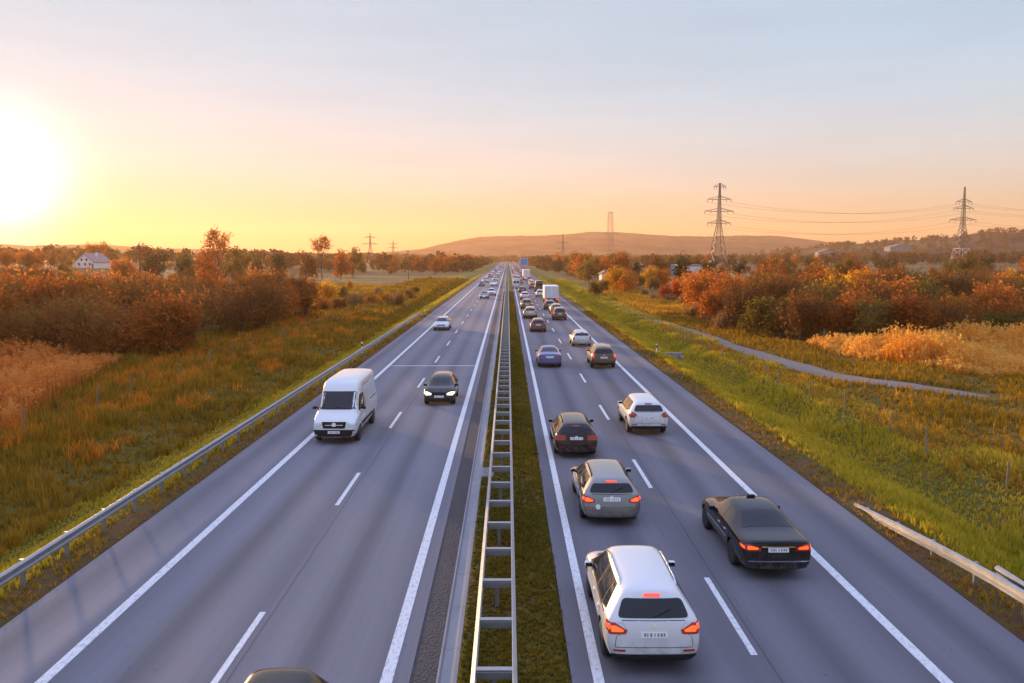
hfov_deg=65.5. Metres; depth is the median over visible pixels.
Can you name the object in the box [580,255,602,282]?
woodland tree
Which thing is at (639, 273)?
bare thicket shrub
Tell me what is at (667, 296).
straw shrub
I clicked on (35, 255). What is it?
orange tree
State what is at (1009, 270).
yellow tree
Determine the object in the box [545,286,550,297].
rear door
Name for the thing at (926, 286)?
olive shrub
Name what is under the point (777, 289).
bare thicket shrub
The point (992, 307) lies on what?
rust shrub
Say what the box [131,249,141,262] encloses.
dark tree
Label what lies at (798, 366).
footpath
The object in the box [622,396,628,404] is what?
side window
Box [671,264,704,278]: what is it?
warehouse
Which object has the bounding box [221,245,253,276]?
woodland tree
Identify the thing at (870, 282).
olive shrub
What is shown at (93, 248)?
orange tree
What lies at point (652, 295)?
straw shrub
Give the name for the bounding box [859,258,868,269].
woodland tree
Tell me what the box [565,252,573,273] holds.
woodland tree
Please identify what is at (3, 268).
orange tree
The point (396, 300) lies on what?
straw shrub
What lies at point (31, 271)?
bare thicket shrub
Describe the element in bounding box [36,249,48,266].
woodland tree
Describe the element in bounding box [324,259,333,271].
woodland tree
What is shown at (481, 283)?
hatchback
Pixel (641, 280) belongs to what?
olive shrub
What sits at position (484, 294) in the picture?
sedan
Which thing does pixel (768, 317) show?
olive shrub
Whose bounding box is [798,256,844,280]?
rust shrub
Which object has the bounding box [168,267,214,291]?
bare thicket shrub
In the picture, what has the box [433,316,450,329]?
hatchback
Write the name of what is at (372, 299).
rust shrub
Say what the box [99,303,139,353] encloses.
rust shrub
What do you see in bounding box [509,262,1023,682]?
road
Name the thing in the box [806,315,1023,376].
reeds
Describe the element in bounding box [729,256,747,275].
dark tree
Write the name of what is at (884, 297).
bare thicket shrub
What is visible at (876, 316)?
olive shrub
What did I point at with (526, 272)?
box lorry
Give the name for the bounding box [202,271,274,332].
bare thicket shrub
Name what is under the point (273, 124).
sky
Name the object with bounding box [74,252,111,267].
house
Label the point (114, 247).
hill
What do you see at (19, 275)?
rust shrub
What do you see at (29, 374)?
reeds
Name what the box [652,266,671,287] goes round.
orange tree
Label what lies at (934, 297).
bare thicket shrub
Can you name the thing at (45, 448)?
dry grass
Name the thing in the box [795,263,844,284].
rust shrub
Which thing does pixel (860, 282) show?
rust shrub
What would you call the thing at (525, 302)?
suv
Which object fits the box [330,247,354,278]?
woodland tree
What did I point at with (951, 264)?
woodland tree
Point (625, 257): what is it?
woodland tree
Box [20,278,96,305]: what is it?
rust shrub
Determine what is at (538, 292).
crossover
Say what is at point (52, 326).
bare thicket shrub
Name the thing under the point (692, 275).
rust shrub
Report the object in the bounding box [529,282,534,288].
suv
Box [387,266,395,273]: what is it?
rust shrub
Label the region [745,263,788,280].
bare thicket shrub
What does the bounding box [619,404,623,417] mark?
door
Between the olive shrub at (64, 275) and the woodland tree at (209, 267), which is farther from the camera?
the woodland tree at (209, 267)
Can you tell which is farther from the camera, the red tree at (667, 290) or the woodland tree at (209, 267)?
the woodland tree at (209, 267)
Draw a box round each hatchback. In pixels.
[241,668,328,682]
[424,371,458,403]
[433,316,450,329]
[478,281,484,285]
[518,286,526,292]
[529,318,545,331]
[543,300,554,309]
[569,329,590,345]
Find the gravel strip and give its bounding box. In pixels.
[409,263,506,682]
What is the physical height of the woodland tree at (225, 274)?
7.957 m
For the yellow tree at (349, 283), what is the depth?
222.21 m
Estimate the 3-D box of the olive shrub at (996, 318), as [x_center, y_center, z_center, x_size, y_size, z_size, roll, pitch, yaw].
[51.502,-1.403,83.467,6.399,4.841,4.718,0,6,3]
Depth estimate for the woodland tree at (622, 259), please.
274.61 m
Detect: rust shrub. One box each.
[0,263,46,296]
[0,267,47,283]
[0,278,31,347]
[12,266,93,316]
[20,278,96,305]
[52,261,125,294]
[68,321,122,355]
[70,265,122,284]
[88,282,154,349]
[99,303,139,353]
[105,306,164,357]
[107,254,143,279]
[119,268,166,285]
[120,280,205,357]
[131,303,185,348]
[168,272,178,280]
[194,262,231,289]
[236,256,288,286]
[262,275,309,320]
[284,271,330,315]
[315,296,333,310]
[365,295,376,303]
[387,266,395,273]
[676,265,734,315]
[679,265,734,307]
[679,270,692,279]
[680,267,708,296]
[691,281,733,325]
[705,272,754,296]
[716,270,767,283]
[718,265,728,274]
[729,274,760,289]
[753,251,792,277]
[785,294,830,336]
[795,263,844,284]
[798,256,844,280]
[810,294,875,336]
[833,274,881,334]
[844,273,888,292]
[864,266,904,282]
[872,269,920,297]
[885,281,950,333]
[930,285,972,303]
[965,275,1023,311]
[967,294,1015,329]
[978,267,1021,282]
[998,297,1023,326]
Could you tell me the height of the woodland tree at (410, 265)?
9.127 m
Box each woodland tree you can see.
[22,250,39,269]
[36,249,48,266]
[45,253,56,266]
[49,247,60,260]
[55,256,76,277]
[57,248,67,257]
[57,253,67,264]
[108,249,122,262]
[134,242,156,274]
[174,253,182,266]
[178,260,195,278]
[191,255,222,283]
[192,241,227,275]
[219,263,228,278]
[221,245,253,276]
[264,254,272,269]
[294,249,319,278]
[318,257,329,268]
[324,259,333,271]
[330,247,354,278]
[344,247,364,276]
[355,260,365,272]
[387,257,401,272]
[405,258,413,272]
[411,257,423,271]
[428,255,443,273]
[439,254,453,271]
[551,251,562,261]
[563,257,571,274]
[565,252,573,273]
[566,250,579,277]
[571,253,585,279]
[575,253,596,273]
[575,254,595,280]
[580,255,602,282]
[596,256,610,278]
[604,251,631,274]
[612,252,630,267]
[626,261,633,271]
[649,252,671,283]
[689,254,702,264]
[698,254,711,263]
[750,258,769,275]
[764,250,780,265]
[789,254,798,266]
[812,255,821,265]
[832,256,854,277]
[843,252,863,273]
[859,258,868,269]
[941,256,950,267]
[941,258,958,273]
[949,250,977,272]
[953,253,963,265]
[965,250,983,272]
[1016,256,1023,272]
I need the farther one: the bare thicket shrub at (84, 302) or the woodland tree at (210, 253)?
the woodland tree at (210, 253)
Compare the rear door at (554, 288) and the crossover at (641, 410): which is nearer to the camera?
the crossover at (641, 410)
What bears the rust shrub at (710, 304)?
on the ground at (370, 276)
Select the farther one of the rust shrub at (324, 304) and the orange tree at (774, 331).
the rust shrub at (324, 304)
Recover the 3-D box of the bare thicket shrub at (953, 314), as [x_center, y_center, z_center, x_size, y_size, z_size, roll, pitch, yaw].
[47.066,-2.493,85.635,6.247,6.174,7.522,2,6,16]
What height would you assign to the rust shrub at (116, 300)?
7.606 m
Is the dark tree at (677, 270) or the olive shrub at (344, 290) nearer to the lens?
the olive shrub at (344, 290)
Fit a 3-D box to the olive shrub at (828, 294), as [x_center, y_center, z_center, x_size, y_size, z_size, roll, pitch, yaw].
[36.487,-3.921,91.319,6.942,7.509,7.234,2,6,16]
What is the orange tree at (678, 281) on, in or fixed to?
on the ground at (370, 276)
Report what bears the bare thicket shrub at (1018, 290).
on the ground at (370, 276)
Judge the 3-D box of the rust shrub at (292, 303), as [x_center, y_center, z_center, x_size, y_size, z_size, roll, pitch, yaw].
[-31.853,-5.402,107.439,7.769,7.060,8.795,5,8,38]
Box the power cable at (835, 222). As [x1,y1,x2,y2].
[737,211,970,222]
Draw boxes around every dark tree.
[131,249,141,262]
[141,250,169,277]
[174,248,197,277]
[250,257,264,271]
[269,251,288,278]
[551,256,564,272]
[560,257,568,274]
[631,258,642,273]
[670,250,691,279]
[700,259,718,274]
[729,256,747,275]
[804,257,814,270]
[873,259,884,269]
[881,257,897,271]
[979,256,997,271]
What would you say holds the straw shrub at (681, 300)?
on the ground at (370, 276)
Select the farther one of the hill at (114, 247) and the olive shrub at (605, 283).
the hill at (114, 247)
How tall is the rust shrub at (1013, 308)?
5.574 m
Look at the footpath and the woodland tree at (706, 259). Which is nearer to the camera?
the footpath
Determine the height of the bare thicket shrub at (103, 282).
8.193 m
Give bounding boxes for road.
[0,262,506,682]
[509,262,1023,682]
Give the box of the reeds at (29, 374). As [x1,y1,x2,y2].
[0,331,123,427]
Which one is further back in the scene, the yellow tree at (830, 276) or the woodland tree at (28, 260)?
the woodland tree at (28, 260)
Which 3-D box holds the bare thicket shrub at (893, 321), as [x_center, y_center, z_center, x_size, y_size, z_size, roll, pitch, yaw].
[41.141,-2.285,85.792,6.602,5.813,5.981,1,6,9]
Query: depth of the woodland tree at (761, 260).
305.98 m
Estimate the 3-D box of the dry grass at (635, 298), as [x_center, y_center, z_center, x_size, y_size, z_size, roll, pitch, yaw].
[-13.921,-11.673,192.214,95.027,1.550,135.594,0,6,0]
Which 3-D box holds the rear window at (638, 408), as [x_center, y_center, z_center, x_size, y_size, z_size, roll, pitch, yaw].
[6.308,3.084,36.797,1.333,0.270,0.266,0,6,0]
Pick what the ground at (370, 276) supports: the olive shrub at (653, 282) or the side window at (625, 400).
the olive shrub at (653, 282)
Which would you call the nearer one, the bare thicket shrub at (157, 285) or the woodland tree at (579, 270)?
the bare thicket shrub at (157, 285)
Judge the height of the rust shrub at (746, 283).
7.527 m
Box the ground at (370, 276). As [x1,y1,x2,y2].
[0,258,1023,682]
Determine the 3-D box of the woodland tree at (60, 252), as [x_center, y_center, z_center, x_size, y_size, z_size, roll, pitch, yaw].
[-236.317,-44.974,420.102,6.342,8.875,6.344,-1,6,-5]
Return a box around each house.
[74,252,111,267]
[598,269,606,279]
[815,249,837,256]
[884,244,911,250]
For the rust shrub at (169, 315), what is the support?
on the ground at (370, 276)
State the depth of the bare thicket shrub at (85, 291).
80.14 m
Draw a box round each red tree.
[656,284,672,297]
[670,281,682,299]
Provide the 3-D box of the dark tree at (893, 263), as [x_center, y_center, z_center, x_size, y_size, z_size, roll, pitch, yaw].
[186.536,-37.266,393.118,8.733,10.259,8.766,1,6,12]
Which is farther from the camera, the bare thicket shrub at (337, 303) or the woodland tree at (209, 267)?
the woodland tree at (209, 267)
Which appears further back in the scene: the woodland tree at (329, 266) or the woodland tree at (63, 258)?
the woodland tree at (329, 266)
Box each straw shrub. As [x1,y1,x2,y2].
[346,291,367,307]
[372,286,385,294]
[384,291,407,305]
[403,288,417,297]
[639,288,651,294]
[649,292,661,299]
[663,293,676,300]
[675,294,690,304]
[681,305,698,316]
[701,312,715,320]
[707,306,735,329]
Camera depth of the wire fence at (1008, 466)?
45.09 m
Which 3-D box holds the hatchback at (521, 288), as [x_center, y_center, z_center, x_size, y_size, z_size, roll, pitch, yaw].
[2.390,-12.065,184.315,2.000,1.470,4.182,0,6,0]
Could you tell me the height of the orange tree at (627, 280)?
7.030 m
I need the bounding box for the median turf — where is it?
[456,291,572,682]
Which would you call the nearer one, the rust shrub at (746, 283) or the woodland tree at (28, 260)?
the rust shrub at (746, 283)
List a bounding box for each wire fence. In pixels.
[1,288,407,440]
[583,290,1023,494]
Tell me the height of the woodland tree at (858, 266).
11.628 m
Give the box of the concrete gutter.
[436,265,506,682]
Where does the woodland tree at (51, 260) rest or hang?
on the ground at (370, 276)
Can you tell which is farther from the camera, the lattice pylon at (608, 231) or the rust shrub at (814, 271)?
the lattice pylon at (608, 231)
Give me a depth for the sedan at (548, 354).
59.27 m
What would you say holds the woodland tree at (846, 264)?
on the ground at (370, 276)
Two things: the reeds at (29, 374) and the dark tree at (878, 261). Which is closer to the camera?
the reeds at (29, 374)
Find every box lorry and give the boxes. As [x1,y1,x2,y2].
[523,269,529,278]
[543,285,558,302]
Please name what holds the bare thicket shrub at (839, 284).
on the ground at (370, 276)
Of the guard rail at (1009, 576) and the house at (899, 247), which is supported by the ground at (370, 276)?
the guard rail at (1009, 576)
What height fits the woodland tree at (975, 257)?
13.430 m
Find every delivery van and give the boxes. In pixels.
[313,368,376,439]
[512,278,520,287]
[534,280,542,290]
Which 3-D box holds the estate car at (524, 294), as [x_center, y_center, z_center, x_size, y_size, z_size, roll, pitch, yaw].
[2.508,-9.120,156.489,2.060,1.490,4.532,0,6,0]
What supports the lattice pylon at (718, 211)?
on the ground at (370, 276)
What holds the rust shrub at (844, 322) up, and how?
on the ground at (370, 276)
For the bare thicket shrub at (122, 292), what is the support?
on the ground at (370, 276)
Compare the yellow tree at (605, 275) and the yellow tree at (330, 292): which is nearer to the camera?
the yellow tree at (330, 292)
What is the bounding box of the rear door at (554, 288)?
[552,286,557,297]
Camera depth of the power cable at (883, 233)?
478.79 m
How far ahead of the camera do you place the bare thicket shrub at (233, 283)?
107.34 m
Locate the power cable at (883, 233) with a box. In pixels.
[735,222,976,233]
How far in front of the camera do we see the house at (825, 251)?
1039.05 m
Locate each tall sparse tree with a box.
[200,227,233,272]
[309,232,333,278]
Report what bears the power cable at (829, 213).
hanging from the lattice pylon at (718, 211)
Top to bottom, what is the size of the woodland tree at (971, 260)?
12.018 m
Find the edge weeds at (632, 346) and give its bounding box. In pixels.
[0,310,1023,636]
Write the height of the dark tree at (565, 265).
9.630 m
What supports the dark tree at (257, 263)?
on the ground at (370, 276)
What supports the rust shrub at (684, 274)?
on the ground at (370, 276)
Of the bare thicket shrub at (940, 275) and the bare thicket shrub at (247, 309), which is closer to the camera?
the bare thicket shrub at (247, 309)
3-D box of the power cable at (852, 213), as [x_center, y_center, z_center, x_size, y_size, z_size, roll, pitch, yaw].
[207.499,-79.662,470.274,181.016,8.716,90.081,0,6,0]
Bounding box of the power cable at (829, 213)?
[709,202,941,213]
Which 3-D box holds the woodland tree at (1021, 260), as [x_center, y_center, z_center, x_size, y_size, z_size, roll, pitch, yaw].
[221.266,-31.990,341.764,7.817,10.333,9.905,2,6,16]
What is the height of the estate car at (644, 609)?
1.660 m
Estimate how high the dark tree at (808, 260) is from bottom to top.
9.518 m
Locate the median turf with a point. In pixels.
(519, 407)
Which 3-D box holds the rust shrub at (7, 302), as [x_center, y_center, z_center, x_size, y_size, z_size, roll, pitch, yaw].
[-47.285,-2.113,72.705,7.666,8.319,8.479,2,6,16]
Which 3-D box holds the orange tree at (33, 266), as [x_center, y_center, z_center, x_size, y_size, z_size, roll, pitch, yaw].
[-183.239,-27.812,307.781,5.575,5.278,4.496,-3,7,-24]
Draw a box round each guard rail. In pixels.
[0,314,423,588]
[853,502,1023,621]
[994,565,1023,589]
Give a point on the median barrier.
(494, 674)
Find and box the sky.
[0,0,1023,253]
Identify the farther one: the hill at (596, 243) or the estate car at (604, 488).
the hill at (596, 243)
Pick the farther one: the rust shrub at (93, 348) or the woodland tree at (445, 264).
the woodland tree at (445, 264)
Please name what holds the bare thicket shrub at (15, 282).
on the ground at (370, 276)
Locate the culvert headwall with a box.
[663,352,683,359]
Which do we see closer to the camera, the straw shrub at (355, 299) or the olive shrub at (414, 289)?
the straw shrub at (355, 299)
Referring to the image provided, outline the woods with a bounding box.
[0,227,1023,271]
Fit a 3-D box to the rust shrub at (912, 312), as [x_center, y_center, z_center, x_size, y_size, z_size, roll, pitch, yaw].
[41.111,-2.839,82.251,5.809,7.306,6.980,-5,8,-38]
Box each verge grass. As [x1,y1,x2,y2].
[0,277,477,597]
[538,277,1023,580]
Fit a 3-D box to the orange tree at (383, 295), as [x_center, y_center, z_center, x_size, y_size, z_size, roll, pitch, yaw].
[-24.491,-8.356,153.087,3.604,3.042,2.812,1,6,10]
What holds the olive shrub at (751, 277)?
on the ground at (370, 276)
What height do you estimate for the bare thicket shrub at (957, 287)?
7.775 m
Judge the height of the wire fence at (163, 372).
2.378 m
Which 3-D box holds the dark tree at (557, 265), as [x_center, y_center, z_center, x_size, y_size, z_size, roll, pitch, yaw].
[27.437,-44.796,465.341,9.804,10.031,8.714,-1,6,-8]
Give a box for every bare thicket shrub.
[0,255,68,284]
[0,268,54,308]
[0,290,98,350]
[0,301,53,355]
[29,277,139,357]
[32,284,128,348]
[59,268,117,306]
[80,271,110,290]
[89,273,129,291]
[104,266,189,313]
[119,276,176,296]
[123,263,182,295]
[133,270,179,286]
[133,286,221,348]
[154,277,232,331]
[166,279,227,330]
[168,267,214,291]
[176,280,221,300]
[197,261,266,326]
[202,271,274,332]
[212,268,292,329]
[222,273,263,294]
[250,262,289,284]
[256,269,314,317]
[329,296,349,308]
[632,270,642,277]
[717,269,775,329]
[738,259,810,303]
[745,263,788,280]
[769,280,840,340]
[774,272,821,296]
[799,270,837,290]
[820,272,866,293]
[860,272,936,303]
[869,248,940,290]
[873,296,926,334]
[891,285,950,333]
[919,291,981,332]
[923,258,1002,299]
[937,272,1000,301]
[957,265,1023,302]
[977,258,1015,277]
[1011,264,1023,276]
[1011,284,1023,295]
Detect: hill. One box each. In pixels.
[0,244,286,257]
[365,232,829,257]
[764,232,1023,260]
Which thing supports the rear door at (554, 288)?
in the box lorry at (550, 292)
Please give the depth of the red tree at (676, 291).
167.39 m
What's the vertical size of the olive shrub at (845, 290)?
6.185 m
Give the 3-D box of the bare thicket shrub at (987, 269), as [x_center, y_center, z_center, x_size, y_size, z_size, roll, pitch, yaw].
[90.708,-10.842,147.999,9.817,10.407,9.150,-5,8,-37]
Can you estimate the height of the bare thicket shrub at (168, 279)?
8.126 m
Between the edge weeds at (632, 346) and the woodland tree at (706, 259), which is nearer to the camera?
the edge weeds at (632, 346)
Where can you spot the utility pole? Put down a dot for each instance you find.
(139, 246)
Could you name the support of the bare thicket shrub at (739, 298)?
on the ground at (370, 276)
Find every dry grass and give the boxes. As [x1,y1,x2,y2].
[0,275,468,555]
[308,282,707,314]
[638,308,1023,495]
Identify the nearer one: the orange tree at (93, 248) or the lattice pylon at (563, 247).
the orange tree at (93, 248)
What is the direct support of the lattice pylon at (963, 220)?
on the ground at (370, 276)
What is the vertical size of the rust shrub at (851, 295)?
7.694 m
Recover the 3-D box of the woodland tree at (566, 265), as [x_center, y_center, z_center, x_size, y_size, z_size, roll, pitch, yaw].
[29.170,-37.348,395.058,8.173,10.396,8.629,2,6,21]
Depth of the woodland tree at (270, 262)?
457.16 m
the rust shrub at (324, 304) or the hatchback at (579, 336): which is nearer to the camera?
the hatchback at (579, 336)
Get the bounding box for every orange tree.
[0,247,19,267]
[1,265,13,274]
[13,249,48,267]
[30,265,42,272]
[83,241,109,254]
[103,269,155,283]
[377,292,392,302]
[616,269,640,291]
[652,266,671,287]
[667,274,687,297]
[768,324,784,335]
[837,262,877,281]
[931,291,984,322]
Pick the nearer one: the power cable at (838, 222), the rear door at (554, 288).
the rear door at (554, 288)
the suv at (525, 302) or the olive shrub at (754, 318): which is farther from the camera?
the suv at (525, 302)
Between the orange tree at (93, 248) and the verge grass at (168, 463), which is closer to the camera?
the verge grass at (168, 463)
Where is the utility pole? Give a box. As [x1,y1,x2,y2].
[134,244,143,275]
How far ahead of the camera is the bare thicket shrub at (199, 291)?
98.33 m
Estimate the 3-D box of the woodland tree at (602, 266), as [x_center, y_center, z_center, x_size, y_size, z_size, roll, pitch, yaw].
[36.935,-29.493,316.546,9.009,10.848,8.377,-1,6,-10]
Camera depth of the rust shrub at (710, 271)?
127.42 m
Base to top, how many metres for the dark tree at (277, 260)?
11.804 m
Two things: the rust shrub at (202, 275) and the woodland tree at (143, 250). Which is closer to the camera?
the rust shrub at (202, 275)
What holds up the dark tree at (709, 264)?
on the ground at (370, 276)
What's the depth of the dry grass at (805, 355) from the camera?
53.75 m
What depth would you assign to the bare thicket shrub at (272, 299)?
96.43 m
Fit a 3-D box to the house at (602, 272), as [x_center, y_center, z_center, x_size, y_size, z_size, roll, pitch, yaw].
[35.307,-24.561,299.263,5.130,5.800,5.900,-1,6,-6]
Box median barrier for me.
[470,267,516,682]
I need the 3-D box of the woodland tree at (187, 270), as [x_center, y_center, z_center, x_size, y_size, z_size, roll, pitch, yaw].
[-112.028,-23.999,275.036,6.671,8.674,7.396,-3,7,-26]
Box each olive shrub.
[43,268,84,285]
[116,275,148,300]
[335,284,350,297]
[409,286,419,292]
[585,279,604,294]
[595,279,609,289]
[635,274,646,288]
[646,276,662,289]
[734,293,778,334]
[747,271,791,285]
[757,294,799,337]
[776,259,812,276]
[798,258,839,275]
[799,274,847,336]
[831,284,860,300]
[847,294,900,335]
[852,276,884,293]
[903,274,960,305]
[906,265,931,280]
[951,266,979,276]
[973,307,1023,335]
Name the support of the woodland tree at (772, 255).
on the ground at (370, 276)
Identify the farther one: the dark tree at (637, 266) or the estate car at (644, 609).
the dark tree at (637, 266)
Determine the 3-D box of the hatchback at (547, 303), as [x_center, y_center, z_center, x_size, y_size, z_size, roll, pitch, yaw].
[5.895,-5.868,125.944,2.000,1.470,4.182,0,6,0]
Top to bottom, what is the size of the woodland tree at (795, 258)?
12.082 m
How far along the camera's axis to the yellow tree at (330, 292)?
152.16 m
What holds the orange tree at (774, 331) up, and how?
on the ground at (370, 276)
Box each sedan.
[479,291,488,298]
[535,345,561,365]
[701,494,810,569]
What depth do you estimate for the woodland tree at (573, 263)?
346.93 m
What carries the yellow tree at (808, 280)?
on the ground at (370, 276)
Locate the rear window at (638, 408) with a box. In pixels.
[634,405,662,411]
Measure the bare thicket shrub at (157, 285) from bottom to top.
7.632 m
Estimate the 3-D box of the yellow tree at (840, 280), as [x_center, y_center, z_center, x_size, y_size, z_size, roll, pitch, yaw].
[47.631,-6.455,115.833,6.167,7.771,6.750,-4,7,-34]
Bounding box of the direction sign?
[520,258,527,268]
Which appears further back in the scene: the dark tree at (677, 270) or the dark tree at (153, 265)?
the dark tree at (153, 265)
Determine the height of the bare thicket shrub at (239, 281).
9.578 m
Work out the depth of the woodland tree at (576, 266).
322.41 m
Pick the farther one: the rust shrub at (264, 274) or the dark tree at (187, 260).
the dark tree at (187, 260)
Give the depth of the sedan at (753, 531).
21.02 m
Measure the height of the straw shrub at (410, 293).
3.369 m
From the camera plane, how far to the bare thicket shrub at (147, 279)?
105.92 m
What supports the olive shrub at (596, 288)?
on the ground at (370, 276)
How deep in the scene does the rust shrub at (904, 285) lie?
101.14 m
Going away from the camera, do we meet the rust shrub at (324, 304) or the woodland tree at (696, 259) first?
the rust shrub at (324, 304)
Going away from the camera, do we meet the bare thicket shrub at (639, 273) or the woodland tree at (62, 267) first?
the woodland tree at (62, 267)
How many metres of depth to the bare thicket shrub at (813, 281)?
122.00 m
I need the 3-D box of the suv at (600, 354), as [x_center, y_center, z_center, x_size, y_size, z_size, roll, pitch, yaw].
[6.759,0.960,60.728,2.060,1.660,4.482,0,6,0]
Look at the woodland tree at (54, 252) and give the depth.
415.53 m
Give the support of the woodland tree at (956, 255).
on the ground at (370, 276)
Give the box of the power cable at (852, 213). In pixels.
[733,202,965,213]
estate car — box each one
[520,291,529,298]
[548,412,596,452]
[549,303,561,312]
[571,459,640,517]
[585,545,698,660]
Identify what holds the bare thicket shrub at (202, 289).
on the ground at (370, 276)
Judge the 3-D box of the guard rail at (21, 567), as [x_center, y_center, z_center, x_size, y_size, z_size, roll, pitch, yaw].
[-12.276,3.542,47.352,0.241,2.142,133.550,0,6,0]
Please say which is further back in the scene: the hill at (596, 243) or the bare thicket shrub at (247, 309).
the hill at (596, 243)
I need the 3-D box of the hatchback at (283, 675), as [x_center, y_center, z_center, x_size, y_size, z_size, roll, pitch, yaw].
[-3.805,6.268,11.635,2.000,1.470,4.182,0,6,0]
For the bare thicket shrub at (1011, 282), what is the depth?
111.96 m
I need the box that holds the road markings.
[35,264,952,682]
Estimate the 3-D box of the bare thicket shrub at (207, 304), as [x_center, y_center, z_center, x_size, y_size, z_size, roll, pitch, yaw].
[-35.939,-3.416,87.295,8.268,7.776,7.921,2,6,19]
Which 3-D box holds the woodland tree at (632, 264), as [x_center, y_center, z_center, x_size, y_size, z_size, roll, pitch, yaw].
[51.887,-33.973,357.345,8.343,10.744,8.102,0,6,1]
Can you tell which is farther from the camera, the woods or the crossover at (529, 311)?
the woods
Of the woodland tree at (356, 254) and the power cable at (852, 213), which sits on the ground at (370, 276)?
the woodland tree at (356, 254)
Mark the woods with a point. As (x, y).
(545, 262)
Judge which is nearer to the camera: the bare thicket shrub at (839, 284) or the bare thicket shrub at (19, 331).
the bare thicket shrub at (19, 331)
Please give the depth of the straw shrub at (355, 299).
141.18 m
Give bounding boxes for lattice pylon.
[364,234,377,260]
[388,242,397,253]
[557,235,569,255]
[602,212,617,254]
[706,183,733,269]
[950,187,974,260]
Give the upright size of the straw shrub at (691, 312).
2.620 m
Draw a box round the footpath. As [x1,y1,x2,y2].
[620,307,989,396]
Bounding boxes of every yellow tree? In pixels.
[316,277,340,299]
[345,279,353,288]
[602,270,616,288]
[605,263,634,289]
[640,265,660,288]
[799,272,821,286]
[817,265,862,287]
[822,272,857,289]
[997,264,1023,288]
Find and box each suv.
[520,298,532,308]
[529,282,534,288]
[551,307,566,319]
[586,343,615,366]
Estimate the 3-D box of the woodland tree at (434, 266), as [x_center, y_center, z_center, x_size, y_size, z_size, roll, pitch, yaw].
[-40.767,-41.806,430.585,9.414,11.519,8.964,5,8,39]
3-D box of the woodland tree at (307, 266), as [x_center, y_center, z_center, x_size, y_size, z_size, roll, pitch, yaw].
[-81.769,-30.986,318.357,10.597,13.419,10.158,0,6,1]
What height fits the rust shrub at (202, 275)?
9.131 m
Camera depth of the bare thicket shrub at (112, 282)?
99.15 m
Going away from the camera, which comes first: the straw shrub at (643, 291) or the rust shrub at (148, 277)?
the rust shrub at (148, 277)
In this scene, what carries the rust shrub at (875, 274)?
on the ground at (370, 276)
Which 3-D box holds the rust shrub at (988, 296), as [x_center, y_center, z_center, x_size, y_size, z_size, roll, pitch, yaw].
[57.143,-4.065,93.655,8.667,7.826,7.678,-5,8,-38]
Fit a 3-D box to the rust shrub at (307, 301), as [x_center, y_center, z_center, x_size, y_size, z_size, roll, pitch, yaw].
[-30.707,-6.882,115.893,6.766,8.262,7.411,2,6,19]
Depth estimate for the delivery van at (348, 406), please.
35.97 m
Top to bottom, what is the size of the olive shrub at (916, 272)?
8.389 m
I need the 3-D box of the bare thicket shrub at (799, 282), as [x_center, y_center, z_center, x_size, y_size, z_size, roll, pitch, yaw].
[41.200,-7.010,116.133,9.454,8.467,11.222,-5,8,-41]
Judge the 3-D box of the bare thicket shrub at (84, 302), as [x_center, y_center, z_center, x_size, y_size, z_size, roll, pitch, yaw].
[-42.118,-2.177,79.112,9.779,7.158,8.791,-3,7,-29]
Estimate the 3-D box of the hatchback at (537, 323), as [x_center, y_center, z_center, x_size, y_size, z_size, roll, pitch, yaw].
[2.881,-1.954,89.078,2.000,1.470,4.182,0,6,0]
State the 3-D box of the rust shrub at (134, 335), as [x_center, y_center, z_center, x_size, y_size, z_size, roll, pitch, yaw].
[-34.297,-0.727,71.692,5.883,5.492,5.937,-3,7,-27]
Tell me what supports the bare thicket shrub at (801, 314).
on the ground at (370, 276)
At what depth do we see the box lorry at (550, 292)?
137.90 m
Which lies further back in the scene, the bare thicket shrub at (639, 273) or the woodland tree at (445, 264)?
the woodland tree at (445, 264)
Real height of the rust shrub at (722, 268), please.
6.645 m
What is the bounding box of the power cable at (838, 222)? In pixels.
[707,211,949,222]
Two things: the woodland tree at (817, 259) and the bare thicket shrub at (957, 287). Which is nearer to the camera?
the bare thicket shrub at (957, 287)
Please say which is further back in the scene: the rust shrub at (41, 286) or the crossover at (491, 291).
the crossover at (491, 291)
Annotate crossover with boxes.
[487,288,495,295]
[522,306,536,317]
[535,289,542,296]
[618,393,667,431]
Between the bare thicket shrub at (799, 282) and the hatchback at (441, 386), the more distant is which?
the bare thicket shrub at (799, 282)
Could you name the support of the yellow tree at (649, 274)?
on the ground at (370, 276)
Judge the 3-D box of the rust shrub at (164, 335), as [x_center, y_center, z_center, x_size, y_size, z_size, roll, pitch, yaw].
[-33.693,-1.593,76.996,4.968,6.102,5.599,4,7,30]
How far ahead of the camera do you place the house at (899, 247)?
890.51 m
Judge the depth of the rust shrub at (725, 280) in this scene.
110.01 m

